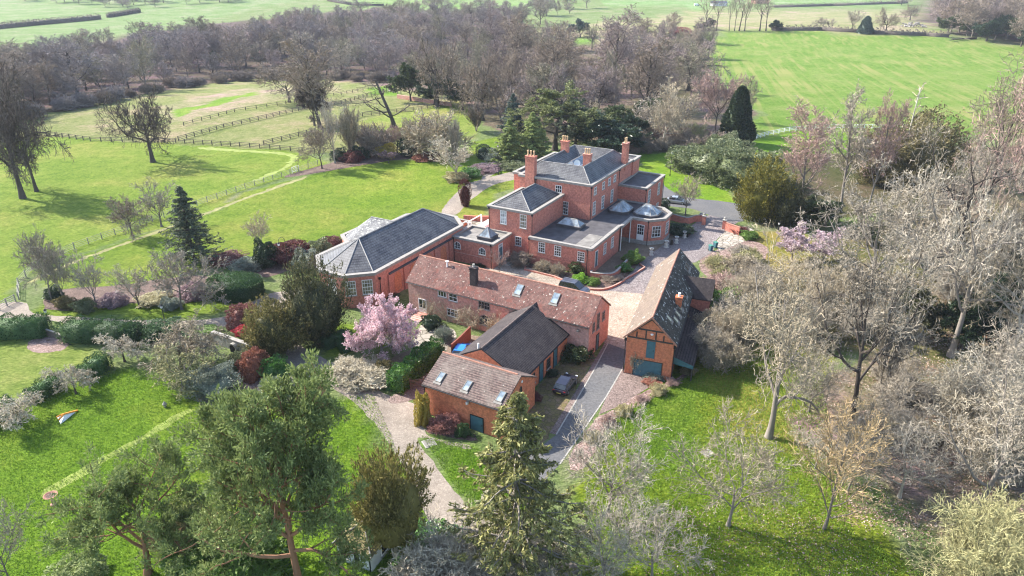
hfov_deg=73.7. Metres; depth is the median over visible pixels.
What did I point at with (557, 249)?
window
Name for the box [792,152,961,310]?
bare tree
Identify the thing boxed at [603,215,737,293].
cobbled road
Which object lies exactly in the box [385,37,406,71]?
woodland tree
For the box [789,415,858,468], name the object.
bare tree
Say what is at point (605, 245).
window
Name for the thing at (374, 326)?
magnolia tree
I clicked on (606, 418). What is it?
dry shrub
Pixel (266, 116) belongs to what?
fence
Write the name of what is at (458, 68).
bare tree
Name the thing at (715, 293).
bush
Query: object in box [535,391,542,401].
bush
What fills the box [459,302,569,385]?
stable range
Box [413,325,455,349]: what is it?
garden patio
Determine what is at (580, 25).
conifer
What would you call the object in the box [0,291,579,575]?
garden path
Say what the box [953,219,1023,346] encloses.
bare tree
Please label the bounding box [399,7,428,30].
woodland tree
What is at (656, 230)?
window
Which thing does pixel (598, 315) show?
window
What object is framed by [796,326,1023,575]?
fallen leaves
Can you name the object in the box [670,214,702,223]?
garden wall
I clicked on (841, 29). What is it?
hedge
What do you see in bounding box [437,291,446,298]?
window
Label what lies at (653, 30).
bare tree
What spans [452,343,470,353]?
parked car
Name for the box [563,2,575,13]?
woodland tree
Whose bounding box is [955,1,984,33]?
bare tree
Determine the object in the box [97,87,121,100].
bush
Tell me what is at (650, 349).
loft door
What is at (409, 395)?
gate path
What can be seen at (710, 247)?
wheelie bin
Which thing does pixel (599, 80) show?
bare tree
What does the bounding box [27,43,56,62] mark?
woodland tree
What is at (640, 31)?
bare tree
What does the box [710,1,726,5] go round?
farm shed
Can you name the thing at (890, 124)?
bare tree
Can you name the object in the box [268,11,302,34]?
woodland tree
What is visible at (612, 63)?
bare tree
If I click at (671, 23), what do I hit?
bare tree
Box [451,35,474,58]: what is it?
bare tree
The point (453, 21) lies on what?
woodland tree
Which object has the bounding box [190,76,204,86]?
bush
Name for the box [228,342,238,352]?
culvert arch
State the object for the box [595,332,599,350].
door
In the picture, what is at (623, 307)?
courtyard
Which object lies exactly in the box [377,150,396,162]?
tree
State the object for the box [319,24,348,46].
woodland tree
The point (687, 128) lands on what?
bush
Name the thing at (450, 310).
window
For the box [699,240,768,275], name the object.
rough bed
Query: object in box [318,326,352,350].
hedge
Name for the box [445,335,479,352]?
stable yard
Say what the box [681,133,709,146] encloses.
bush
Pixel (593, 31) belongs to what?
bare tree
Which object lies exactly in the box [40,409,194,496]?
mown strip
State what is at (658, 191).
window
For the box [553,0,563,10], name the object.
woodland tree
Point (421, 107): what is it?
fence
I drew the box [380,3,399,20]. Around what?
woodland tree
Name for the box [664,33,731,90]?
bare tree
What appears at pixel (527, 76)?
bare tree
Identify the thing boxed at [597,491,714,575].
bare tree
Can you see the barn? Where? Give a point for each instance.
(662, 325)
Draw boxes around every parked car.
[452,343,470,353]
[552,372,577,395]
[558,277,589,291]
[665,195,687,204]
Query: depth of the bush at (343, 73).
351.34 m
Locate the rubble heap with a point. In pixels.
(910, 24)
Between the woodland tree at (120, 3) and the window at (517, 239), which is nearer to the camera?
the window at (517, 239)
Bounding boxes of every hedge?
[0,13,101,28]
[0,310,53,341]
[0,394,16,421]
[21,371,67,403]
[52,313,146,346]
[72,351,113,381]
[106,8,140,17]
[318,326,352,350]
[327,0,383,5]
[336,333,359,353]
[386,335,444,395]
[771,24,950,36]
[772,0,907,7]
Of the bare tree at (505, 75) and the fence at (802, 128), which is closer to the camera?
the fence at (802, 128)
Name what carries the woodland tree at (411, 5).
on the ground at (66, 206)
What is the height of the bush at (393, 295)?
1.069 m
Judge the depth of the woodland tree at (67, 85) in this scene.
255.23 m
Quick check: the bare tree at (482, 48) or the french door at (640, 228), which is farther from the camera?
the bare tree at (482, 48)
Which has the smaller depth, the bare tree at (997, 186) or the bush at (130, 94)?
the bare tree at (997, 186)
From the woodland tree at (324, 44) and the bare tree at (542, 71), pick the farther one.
the woodland tree at (324, 44)
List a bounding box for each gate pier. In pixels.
[701,213,706,224]
[722,217,727,228]
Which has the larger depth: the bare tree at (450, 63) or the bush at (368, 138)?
the bare tree at (450, 63)
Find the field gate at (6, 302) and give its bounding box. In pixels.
[0,294,16,308]
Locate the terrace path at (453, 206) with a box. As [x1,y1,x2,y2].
[442,172,513,214]
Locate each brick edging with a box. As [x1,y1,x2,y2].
[556,343,608,434]
[559,355,625,463]
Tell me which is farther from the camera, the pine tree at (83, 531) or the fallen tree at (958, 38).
the fallen tree at (958, 38)
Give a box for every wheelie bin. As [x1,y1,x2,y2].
[708,244,713,250]
[713,241,718,247]
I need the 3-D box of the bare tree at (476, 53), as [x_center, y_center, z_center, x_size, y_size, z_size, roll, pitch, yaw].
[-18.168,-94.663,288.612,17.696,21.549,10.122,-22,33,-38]
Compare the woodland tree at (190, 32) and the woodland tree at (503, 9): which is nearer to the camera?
the woodland tree at (190, 32)
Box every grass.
[0,367,421,575]
[422,436,531,523]
[578,342,921,575]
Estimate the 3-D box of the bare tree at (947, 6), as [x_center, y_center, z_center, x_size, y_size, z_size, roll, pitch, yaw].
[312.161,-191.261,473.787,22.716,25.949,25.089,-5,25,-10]
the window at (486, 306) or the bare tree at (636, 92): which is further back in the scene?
the bare tree at (636, 92)
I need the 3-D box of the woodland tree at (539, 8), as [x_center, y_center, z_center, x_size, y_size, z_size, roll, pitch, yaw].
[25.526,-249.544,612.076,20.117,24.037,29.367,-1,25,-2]
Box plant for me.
[432,324,454,342]
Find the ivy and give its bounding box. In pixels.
[294,78,328,125]
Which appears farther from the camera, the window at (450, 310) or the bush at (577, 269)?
the bush at (577, 269)
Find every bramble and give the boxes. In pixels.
[865,380,917,409]
[868,366,895,381]
[876,426,911,452]
[878,406,912,434]
[889,403,907,415]
[910,381,922,391]
[911,422,939,443]
[914,381,946,406]
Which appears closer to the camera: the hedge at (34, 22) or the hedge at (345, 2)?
the hedge at (34, 22)
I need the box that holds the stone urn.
[664,240,668,247]
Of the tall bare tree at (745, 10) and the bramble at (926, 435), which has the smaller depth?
the bramble at (926, 435)
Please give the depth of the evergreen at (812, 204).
131.14 m
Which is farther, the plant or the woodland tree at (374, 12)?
the woodland tree at (374, 12)
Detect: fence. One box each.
[16,160,317,299]
[22,131,314,152]
[177,88,397,139]
[183,86,373,125]
[263,101,453,143]
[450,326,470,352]
[756,124,884,138]
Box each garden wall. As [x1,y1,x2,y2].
[211,330,249,350]
[397,94,451,105]
[590,259,628,278]
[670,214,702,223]
[725,222,740,234]
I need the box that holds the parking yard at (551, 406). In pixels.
[527,360,593,444]
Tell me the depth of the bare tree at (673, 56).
236.13 m
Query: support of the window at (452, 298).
in the coach house at (473, 296)
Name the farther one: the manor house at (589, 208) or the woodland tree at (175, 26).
the woodland tree at (175, 26)
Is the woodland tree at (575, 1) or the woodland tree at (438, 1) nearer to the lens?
the woodland tree at (438, 1)
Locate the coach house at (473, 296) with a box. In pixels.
[405,254,610,359]
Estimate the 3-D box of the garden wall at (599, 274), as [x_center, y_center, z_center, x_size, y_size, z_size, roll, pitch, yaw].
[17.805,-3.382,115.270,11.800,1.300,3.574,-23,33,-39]
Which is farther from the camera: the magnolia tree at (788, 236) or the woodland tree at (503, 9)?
the woodland tree at (503, 9)
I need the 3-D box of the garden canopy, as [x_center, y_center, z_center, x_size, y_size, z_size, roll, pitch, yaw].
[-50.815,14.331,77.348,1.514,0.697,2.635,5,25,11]
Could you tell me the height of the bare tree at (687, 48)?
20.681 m
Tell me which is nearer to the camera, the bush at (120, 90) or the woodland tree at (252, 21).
the bush at (120, 90)
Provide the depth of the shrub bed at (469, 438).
74.35 m
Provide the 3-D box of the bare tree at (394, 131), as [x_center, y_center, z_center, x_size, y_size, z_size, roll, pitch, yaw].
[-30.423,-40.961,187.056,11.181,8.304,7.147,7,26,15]
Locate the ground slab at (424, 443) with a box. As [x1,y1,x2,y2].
[421,438,436,447]
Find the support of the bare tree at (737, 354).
on the ground at (66, 206)
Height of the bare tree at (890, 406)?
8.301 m
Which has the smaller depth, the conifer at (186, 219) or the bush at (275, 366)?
the bush at (275, 366)
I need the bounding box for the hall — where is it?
[316,208,520,308]
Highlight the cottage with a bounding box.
[421,351,536,438]
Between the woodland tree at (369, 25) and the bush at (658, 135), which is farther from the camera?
the woodland tree at (369, 25)
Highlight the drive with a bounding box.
[662,186,745,221]
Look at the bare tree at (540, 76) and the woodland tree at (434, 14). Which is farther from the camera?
the woodland tree at (434, 14)
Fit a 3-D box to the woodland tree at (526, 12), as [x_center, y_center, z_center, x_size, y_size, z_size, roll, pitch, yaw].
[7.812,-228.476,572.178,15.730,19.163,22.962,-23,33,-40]
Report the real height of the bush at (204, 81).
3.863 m
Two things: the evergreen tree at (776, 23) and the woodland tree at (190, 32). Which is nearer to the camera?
the woodland tree at (190, 32)
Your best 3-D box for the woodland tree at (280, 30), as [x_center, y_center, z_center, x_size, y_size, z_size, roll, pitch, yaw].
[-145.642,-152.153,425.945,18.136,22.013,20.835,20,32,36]
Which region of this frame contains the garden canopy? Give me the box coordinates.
[56,410,77,423]
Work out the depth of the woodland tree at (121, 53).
385.39 m
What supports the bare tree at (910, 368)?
on the ground at (66, 206)
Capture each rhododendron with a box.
[664,145,711,174]
[670,137,748,184]
[684,141,703,152]
[703,146,795,192]
[705,130,755,149]
[748,147,790,179]
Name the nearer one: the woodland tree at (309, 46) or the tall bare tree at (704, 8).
the woodland tree at (309, 46)
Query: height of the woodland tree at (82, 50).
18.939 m
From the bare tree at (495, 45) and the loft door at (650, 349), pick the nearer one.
the loft door at (650, 349)
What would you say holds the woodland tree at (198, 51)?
on the ground at (66, 206)
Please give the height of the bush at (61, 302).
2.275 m
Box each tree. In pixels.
[0,37,23,58]
[0,42,29,72]
[0,42,40,91]
[0,49,45,108]
[0,52,37,92]
[0,52,75,198]
[0,73,20,111]
[0,88,45,191]
[0,388,45,430]
[0,494,35,575]
[10,221,84,301]
[14,44,66,97]
[14,434,234,575]
[15,61,41,101]
[15,74,50,102]
[21,40,109,94]
[21,58,75,105]
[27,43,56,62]
[28,241,73,294]
[31,36,50,46]
[35,33,61,55]
[35,66,85,94]
[39,364,100,394]
[41,66,85,98]
[52,33,80,54]
[59,249,103,306]
[62,50,98,90]
[65,28,101,56]
[71,49,93,84]
[73,29,112,50]
[74,44,104,80]
[74,56,113,89]
[76,49,109,84]
[92,333,148,361]
[93,0,110,6]
[93,27,114,54]
[93,79,176,162]
[94,57,125,84]
[95,48,110,70]
[97,41,124,57]
[99,263,146,308]
[100,50,139,93]
[100,54,123,81]
[103,50,122,60]
[104,192,153,241]
[105,38,124,58]
[106,54,150,88]
[116,28,160,70]
[117,0,133,8]
[117,32,156,81]
[117,48,124,59]
[118,40,158,79]
[123,20,157,44]
[129,176,180,226]
[133,31,167,53]
[133,347,373,575]
[134,22,166,48]
[136,302,225,374]
[137,247,228,311]
[140,340,230,400]
[146,0,163,4]
[146,42,166,74]
[148,59,175,79]
[151,27,187,66]
[157,21,195,47]
[158,28,184,49]
[162,40,182,71]
[165,47,197,77]
[176,30,211,72]
[176,320,230,361]
[178,25,202,45]
[179,15,209,42]
[189,28,220,64]
[194,18,221,32]
[196,52,230,73]
[197,30,227,53]
[207,21,226,37]
[209,51,220,71]
[215,21,250,51]
[217,29,256,70]
[217,45,250,72]
[230,29,246,42]
[233,39,252,66]
[237,293,311,357]
[240,210,271,244]
[245,14,265,39]
[245,17,272,45]
[245,29,262,49]
[247,39,271,64]
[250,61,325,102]
[253,15,278,32]
[254,27,285,62]
[256,23,274,55]
[260,48,283,66]
[266,26,287,61]
[268,8,292,31]
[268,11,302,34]
[269,244,353,347]
[274,24,297,55]
[275,32,343,127]
[282,34,304,62]
[284,7,313,28]
[287,15,312,37]
[288,30,325,60]
[290,9,317,32]
[295,19,315,50]
[295,21,338,49]
[295,122,337,168]
[301,4,319,25]
[303,7,323,23]
[305,39,321,58]
[310,21,328,40]
[310,37,333,51]
[314,13,345,37]
[315,95,349,162]
[316,36,340,67]
[317,46,337,74]
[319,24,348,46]
[327,41,358,70]
[329,4,350,24]
[331,35,364,72]
[332,12,356,37]
[333,5,359,21]
[335,27,354,53]
[338,102,360,149]
[339,8,373,33]
[339,438,435,557]
[343,292,420,360]
[346,26,373,54]
[346,77,417,128]
[347,0,373,9]
[351,5,369,23]
[352,37,369,68]
[353,42,386,71]
[359,46,395,71]
[363,13,374,26]
[365,20,377,39]
[367,28,407,64]
[368,21,385,42]
[370,6,379,21]
[372,26,393,45]
[373,9,391,28]
[375,44,405,74]
[377,10,403,34]
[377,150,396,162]
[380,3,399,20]
[384,62,424,101]
[384,124,402,152]
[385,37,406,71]
[389,18,417,37]
[389,51,426,96]
[390,33,404,44]
[393,0,407,15]
[396,39,425,66]
[397,11,416,28]
[397,105,479,160]
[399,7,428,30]
[399,22,438,46]
[402,0,423,16]
[404,0,429,16]
[404,38,432,65]
[408,29,474,112]
[414,72,453,104]
[415,11,432,30]
[417,30,435,54]
[419,21,440,44]
[420,41,442,70]
[422,0,446,11]
[423,9,439,22]
[423,51,440,77]
[423,391,606,575]
[424,2,440,17]
[424,16,445,32]
[426,134,473,174]
[428,14,446,38]
[428,30,443,45]
[434,37,450,56]
[438,38,467,71]
[439,7,452,18]
[439,11,463,42]
[440,54,474,82]
[442,0,459,22]
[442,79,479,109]
[445,36,459,51]
[446,116,460,161]
[451,6,476,28]
[451,13,476,38]
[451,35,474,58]
[451,44,498,120]
[454,41,482,82]
[455,2,482,27]
[457,23,476,56]
[460,20,474,36]
[469,23,489,44]
[471,28,493,51]
[472,0,490,20]
[472,7,492,31]
[472,37,504,70]
[473,70,518,120]
[475,2,509,60]
[475,47,502,99]
[476,1,505,19]
[478,65,502,106]
[479,39,513,73]
[487,0,512,21]
[487,10,539,67]
[489,52,521,111]
[489,119,525,160]
[494,93,524,141]
[495,23,513,56]
[495,59,586,121]
[499,47,528,92]
[500,15,518,30]
[500,49,520,75]
[502,6,518,21]
[502,79,613,150]
[509,36,541,76]
[509,112,551,161]
[510,1,534,22]
[512,4,531,25]
[512,67,538,110]
[515,60,575,123]
[517,44,557,83]
[517,48,535,79]
[522,61,559,89]
[523,21,537,34]
[524,21,592,99]
[528,19,552,40]
[531,0,551,23]
[533,26,555,53]
[541,0,557,15]
[541,18,565,41]
[544,95,605,144]
[552,40,592,92]
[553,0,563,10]
[555,20,582,43]
[556,400,672,515]
[560,0,577,4]
[560,29,581,50]
[561,65,576,97]
[562,114,642,152]
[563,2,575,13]
[569,47,602,87]
[569,484,653,575]
[573,61,624,108]
[575,63,613,106]
[582,21,599,48]
[587,98,604,113]
[588,3,644,99]
[594,55,624,85]
[595,45,634,104]
[597,104,626,123]
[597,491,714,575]
[603,36,625,66]
[615,26,627,51]
[617,45,638,88]
[620,24,647,49]
[621,114,650,132]
[623,31,679,104]
[625,64,644,96]
[625,95,677,132]
[625,98,662,120]
[629,26,652,51]
[629,47,664,97]
[631,16,654,45]
[633,37,683,97]
[644,29,665,58]
[649,95,692,147]
[652,21,667,39]
[654,16,677,45]
[654,75,704,129]
[656,58,690,100]
[662,396,811,527]
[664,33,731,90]
[666,11,681,33]
[669,39,686,64]
[669,171,705,215]
[670,42,703,83]
[672,40,720,94]
[675,29,688,49]
[676,29,700,51]
[677,35,701,82]
[687,308,718,331]
[689,24,705,51]
[689,66,748,132]
[690,316,740,373]
[694,0,719,20]
[695,14,719,38]
[700,21,717,57]
[701,217,851,439]
[707,289,753,323]
[707,303,765,351]
[708,331,758,374]
[710,0,728,29]
[715,269,784,318]
[723,258,786,302]
[727,0,739,30]
[729,270,763,290]
[731,0,741,30]
[732,152,799,224]
[738,0,753,30]
[739,0,756,30]
[743,76,762,112]
[752,0,773,30]
[754,0,773,30]
[758,282,783,320]
[764,174,813,227]
[768,20,783,30]
[770,243,831,288]
[773,220,813,259]
[777,96,840,217]
[777,391,900,529]
[781,192,963,418]
[782,289,834,322]
[786,291,835,346]
[788,343,860,412]
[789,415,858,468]
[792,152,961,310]
[800,261,852,323]
[802,209,829,222]
[803,226,845,262]
[806,409,902,492]
[812,17,827,26]
[819,79,880,212]
[826,18,835,27]
[833,386,899,466]
[836,305,880,339]
[839,413,988,498]
[843,258,902,308]
[844,125,927,188]
[847,8,865,28]
[850,375,940,441]
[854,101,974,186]
[856,16,874,33]
[857,88,913,210]
[857,181,975,260]
[868,295,914,335]
[871,346,932,379]
[872,7,902,30]
[872,347,940,403]
[886,156,1023,357]
[887,285,942,341]
[890,269,925,293]
[896,82,928,144]
[899,4,922,19]
[902,116,1023,255]
[904,224,959,278]
[905,327,1023,515]
[908,331,1023,498]
[912,181,964,237]
[925,249,989,301]
[929,0,944,16]
[929,0,954,26]
[929,295,1017,349]
[934,0,980,31]
[936,14,960,32]
[936,181,995,219]
[942,0,977,32]
[944,47,1023,216]
[945,0,995,36]
[947,36,976,40]
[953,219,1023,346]
[954,56,1023,250]
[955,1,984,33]
[958,19,974,35]
[958,183,1023,251]
[962,210,1023,277]
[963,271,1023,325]
[967,153,1022,211]
[972,20,1004,40]
[974,18,989,36]
[976,297,1022,332]
[977,0,1015,36]
[981,0,1019,11]
[989,0,1023,38]
[992,14,1013,39]
[1006,18,1023,43]
[1008,10,1023,46]
[1016,30,1023,40]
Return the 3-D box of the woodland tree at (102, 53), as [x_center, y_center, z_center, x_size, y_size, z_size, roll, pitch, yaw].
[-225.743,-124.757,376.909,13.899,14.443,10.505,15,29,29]
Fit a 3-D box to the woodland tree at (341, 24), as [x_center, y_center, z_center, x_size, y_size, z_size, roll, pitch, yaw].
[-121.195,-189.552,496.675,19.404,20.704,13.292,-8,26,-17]
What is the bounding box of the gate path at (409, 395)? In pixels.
[388,373,427,403]
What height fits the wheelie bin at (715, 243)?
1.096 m
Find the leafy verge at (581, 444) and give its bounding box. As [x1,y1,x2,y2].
[569,374,687,470]
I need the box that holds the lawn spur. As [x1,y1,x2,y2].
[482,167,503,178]
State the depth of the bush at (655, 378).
84.25 m
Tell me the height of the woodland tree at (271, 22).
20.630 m
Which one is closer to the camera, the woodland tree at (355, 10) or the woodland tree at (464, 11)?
the woodland tree at (464, 11)
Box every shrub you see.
[321,351,387,392]
[329,146,346,160]
[338,150,364,162]
[342,360,397,393]
[347,145,371,159]
[375,142,396,158]
[378,520,481,575]
[396,136,425,156]
[406,489,528,574]
[412,151,441,161]
[426,410,462,435]
[435,525,508,575]
[465,100,486,130]
[474,541,563,575]
[478,528,586,575]
[490,249,509,268]
[506,250,535,268]
[512,520,572,575]
[530,259,551,273]
[548,261,565,275]
[582,429,602,444]
[599,271,624,283]
[599,413,616,426]
[613,403,633,418]
[635,394,650,404]
[649,382,669,396]
[666,377,681,387]
[679,367,697,377]
[699,250,728,270]
[702,268,734,293]
[709,265,735,277]
[716,253,761,272]
[727,242,752,256]
[730,254,764,272]
[733,248,766,263]
[746,246,762,257]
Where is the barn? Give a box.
[623,249,714,380]
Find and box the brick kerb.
[524,263,644,290]
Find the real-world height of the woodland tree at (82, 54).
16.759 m
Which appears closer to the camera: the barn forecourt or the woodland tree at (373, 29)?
the barn forecourt
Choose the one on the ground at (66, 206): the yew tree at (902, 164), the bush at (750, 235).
the yew tree at (902, 164)
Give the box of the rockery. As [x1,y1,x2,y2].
[717,228,753,250]
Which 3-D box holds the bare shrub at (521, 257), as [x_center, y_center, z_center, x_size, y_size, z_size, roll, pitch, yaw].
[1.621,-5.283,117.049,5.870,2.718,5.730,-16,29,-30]
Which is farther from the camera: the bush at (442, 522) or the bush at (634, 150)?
the bush at (634, 150)
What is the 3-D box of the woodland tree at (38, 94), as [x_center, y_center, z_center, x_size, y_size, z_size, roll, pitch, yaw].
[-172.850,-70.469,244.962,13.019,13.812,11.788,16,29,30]
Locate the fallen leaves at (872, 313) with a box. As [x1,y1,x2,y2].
[700,225,1023,380]
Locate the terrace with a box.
[459,214,488,228]
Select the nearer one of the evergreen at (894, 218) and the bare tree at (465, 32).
the evergreen at (894, 218)
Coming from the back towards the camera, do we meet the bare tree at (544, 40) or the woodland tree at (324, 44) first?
the woodland tree at (324, 44)
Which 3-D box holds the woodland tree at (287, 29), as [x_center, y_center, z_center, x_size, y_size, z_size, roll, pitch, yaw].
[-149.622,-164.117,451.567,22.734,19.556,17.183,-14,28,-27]
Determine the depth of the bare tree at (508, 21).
470.90 m
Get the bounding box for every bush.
[17,101,49,117]
[17,102,38,118]
[41,284,64,301]
[41,547,110,575]
[48,94,85,110]
[50,295,69,309]
[67,296,78,309]
[68,297,96,314]
[72,90,99,107]
[93,90,116,104]
[94,290,129,309]
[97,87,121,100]
[103,83,128,100]
[125,87,136,97]
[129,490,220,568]
[132,290,173,308]
[133,315,184,345]
[137,81,157,93]
[153,82,165,92]
[158,296,184,311]
[159,506,303,575]
[162,75,176,87]
[172,75,197,87]
[176,281,205,302]
[182,324,222,339]
[182,359,244,402]
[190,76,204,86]
[197,77,207,84]
[205,277,218,297]
[206,249,249,267]
[208,70,229,80]
[211,74,228,83]
[224,302,258,330]
[225,348,249,374]
[226,260,252,271]
[228,256,261,272]
[230,71,244,80]
[230,324,246,336]
[233,70,258,81]
[234,345,271,384]
[251,236,278,268]
[256,352,290,379]
[256,375,284,393]
[267,238,310,268]
[291,247,320,268]
[307,236,331,254]
[318,235,342,248]
[327,72,340,80]
[333,69,348,79]
[343,71,354,78]
[348,74,363,81]
[354,120,395,156]
[367,71,386,82]
[375,359,393,372]
[386,71,397,75]
[386,293,399,298]
[391,518,465,564]
[413,389,431,427]
[419,314,443,331]
[443,171,470,183]
[454,422,471,438]
[459,166,481,177]
[467,162,500,173]
[470,262,486,267]
[475,143,490,159]
[480,146,510,161]
[494,159,524,170]
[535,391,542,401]
[546,368,559,377]
[560,343,595,364]
[567,260,587,274]
[572,272,587,283]
[584,276,601,286]
[615,262,633,272]
[620,248,645,265]
[629,140,640,153]
[638,135,660,153]
[641,376,662,386]
[643,372,666,381]
[644,123,664,140]
[651,124,682,141]
[654,135,674,150]
[661,198,669,208]
[668,27,692,35]
[669,130,694,148]
[669,223,696,236]
[679,126,699,136]
[681,122,708,139]
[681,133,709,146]
[704,129,735,138]
[708,284,741,314]
[730,226,749,234]
[740,230,760,240]
[894,481,1023,575]
[964,317,1023,389]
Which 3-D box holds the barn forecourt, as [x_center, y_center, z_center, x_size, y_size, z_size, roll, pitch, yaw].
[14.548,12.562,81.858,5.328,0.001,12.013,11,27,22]
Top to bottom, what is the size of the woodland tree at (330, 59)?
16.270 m
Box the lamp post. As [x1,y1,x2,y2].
[277,237,290,276]
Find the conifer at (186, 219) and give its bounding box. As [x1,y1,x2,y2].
[158,186,232,267]
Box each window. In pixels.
[345,281,357,296]
[362,279,373,295]
[381,545,388,558]
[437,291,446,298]
[447,308,457,317]
[448,294,457,302]
[453,241,460,249]
[478,248,485,255]
[478,301,490,311]
[478,315,488,326]
[499,210,506,224]
[514,236,521,246]
[519,214,526,229]
[538,242,545,253]
[546,357,550,370]
[553,245,560,257]
[555,185,561,192]
[562,201,567,215]
[577,251,584,262]
[592,201,595,215]
[596,312,599,330]
[601,195,604,209]
[603,242,606,255]
[610,189,613,203]
[611,236,613,248]
[647,189,650,202]
[651,226,660,237]
[657,182,660,195]
[665,221,668,234]
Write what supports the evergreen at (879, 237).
on the ground at (66, 206)
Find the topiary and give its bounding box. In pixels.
[205,270,265,303]
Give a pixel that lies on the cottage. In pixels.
(473, 393)
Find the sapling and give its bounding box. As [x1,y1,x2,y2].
[873,291,924,387]
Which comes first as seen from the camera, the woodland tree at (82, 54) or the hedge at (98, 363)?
the hedge at (98, 363)
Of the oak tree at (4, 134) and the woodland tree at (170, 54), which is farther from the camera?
the woodland tree at (170, 54)
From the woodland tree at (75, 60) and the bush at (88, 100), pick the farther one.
the woodland tree at (75, 60)
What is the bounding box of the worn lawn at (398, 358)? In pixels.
[383,349,418,391]
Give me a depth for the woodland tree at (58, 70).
270.34 m
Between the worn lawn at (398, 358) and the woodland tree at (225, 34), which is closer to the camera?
the worn lawn at (398, 358)
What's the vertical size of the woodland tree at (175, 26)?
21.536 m
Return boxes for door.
[418,298,426,313]
[470,414,483,432]
[498,242,502,259]
[594,250,597,267]
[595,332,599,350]
[632,358,662,376]
[636,224,644,240]
[645,341,655,358]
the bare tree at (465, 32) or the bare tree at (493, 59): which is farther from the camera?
the bare tree at (465, 32)
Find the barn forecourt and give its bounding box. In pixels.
[599,368,659,413]
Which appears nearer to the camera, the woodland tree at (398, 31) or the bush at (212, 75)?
the bush at (212, 75)
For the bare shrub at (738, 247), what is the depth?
119.78 m
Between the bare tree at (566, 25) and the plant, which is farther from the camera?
the bare tree at (566, 25)
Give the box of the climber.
[629,351,643,373]
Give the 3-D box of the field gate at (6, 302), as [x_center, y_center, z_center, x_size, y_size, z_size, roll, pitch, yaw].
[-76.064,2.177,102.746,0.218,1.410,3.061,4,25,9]
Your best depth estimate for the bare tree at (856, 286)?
71.96 m
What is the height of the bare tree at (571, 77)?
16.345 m
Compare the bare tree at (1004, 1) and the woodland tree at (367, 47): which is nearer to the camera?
the woodland tree at (367, 47)
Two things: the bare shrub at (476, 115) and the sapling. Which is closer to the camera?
the sapling
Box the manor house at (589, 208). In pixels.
[486,135,672,275]
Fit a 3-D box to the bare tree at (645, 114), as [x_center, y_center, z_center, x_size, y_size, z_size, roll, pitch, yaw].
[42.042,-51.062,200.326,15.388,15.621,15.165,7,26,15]
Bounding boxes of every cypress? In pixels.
[458,178,471,206]
[716,85,757,146]
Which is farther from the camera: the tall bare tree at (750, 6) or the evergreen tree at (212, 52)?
the tall bare tree at (750, 6)
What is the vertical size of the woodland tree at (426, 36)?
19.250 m
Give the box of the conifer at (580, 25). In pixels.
[568,18,590,36]
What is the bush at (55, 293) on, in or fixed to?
on the shrub bed at (80, 293)
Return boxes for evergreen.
[603,123,655,152]
[798,194,845,226]
[859,227,883,245]
[882,211,913,227]
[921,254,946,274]
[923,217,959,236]
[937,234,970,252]
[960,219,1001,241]
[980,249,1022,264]
[1000,260,1023,275]
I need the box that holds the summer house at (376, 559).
[332,519,389,572]
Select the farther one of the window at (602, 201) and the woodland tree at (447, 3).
the woodland tree at (447, 3)
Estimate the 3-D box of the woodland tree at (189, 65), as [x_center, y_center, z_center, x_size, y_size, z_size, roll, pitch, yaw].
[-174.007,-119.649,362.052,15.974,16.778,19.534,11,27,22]
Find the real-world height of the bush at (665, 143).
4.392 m
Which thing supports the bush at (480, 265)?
on the courtyard
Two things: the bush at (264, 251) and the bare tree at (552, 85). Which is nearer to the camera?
the bush at (264, 251)
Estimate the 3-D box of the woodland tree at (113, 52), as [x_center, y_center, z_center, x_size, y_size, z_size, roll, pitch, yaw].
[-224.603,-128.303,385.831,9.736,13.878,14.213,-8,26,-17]
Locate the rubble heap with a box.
[900,22,926,26]
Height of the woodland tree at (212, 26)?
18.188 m
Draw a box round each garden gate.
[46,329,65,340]
[409,377,424,388]
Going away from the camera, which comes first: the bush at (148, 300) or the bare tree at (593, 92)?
the bush at (148, 300)
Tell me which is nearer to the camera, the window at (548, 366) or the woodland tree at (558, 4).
the window at (548, 366)
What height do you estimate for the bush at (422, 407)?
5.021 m
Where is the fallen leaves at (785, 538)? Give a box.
[600,483,943,575]
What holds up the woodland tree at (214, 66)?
on the ground at (66, 206)
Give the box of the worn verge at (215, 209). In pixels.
[26,176,305,283]
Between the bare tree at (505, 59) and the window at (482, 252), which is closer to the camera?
the window at (482, 252)
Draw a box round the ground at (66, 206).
[0,0,1023,575]
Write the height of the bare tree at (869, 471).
8.080 m
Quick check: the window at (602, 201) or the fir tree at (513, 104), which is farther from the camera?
the fir tree at (513, 104)
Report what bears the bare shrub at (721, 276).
on the ground at (66, 206)
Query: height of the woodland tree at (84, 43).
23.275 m
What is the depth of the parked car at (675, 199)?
147.48 m
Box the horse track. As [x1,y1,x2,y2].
[198,147,297,181]
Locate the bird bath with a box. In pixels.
[43,490,57,506]
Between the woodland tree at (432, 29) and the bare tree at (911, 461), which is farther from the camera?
the woodland tree at (432, 29)
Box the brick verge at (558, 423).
[550,343,606,433]
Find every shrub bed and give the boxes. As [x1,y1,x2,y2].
[27,336,68,352]
[43,275,206,310]
[198,373,261,408]
[255,263,287,276]
[284,153,412,176]
[426,423,477,440]
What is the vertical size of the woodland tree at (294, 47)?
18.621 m
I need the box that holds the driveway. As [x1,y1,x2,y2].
[508,344,625,490]
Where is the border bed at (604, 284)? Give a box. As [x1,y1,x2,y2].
[526,262,639,287]
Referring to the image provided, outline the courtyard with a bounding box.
[481,264,642,349]
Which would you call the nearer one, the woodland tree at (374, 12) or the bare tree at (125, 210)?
the bare tree at (125, 210)

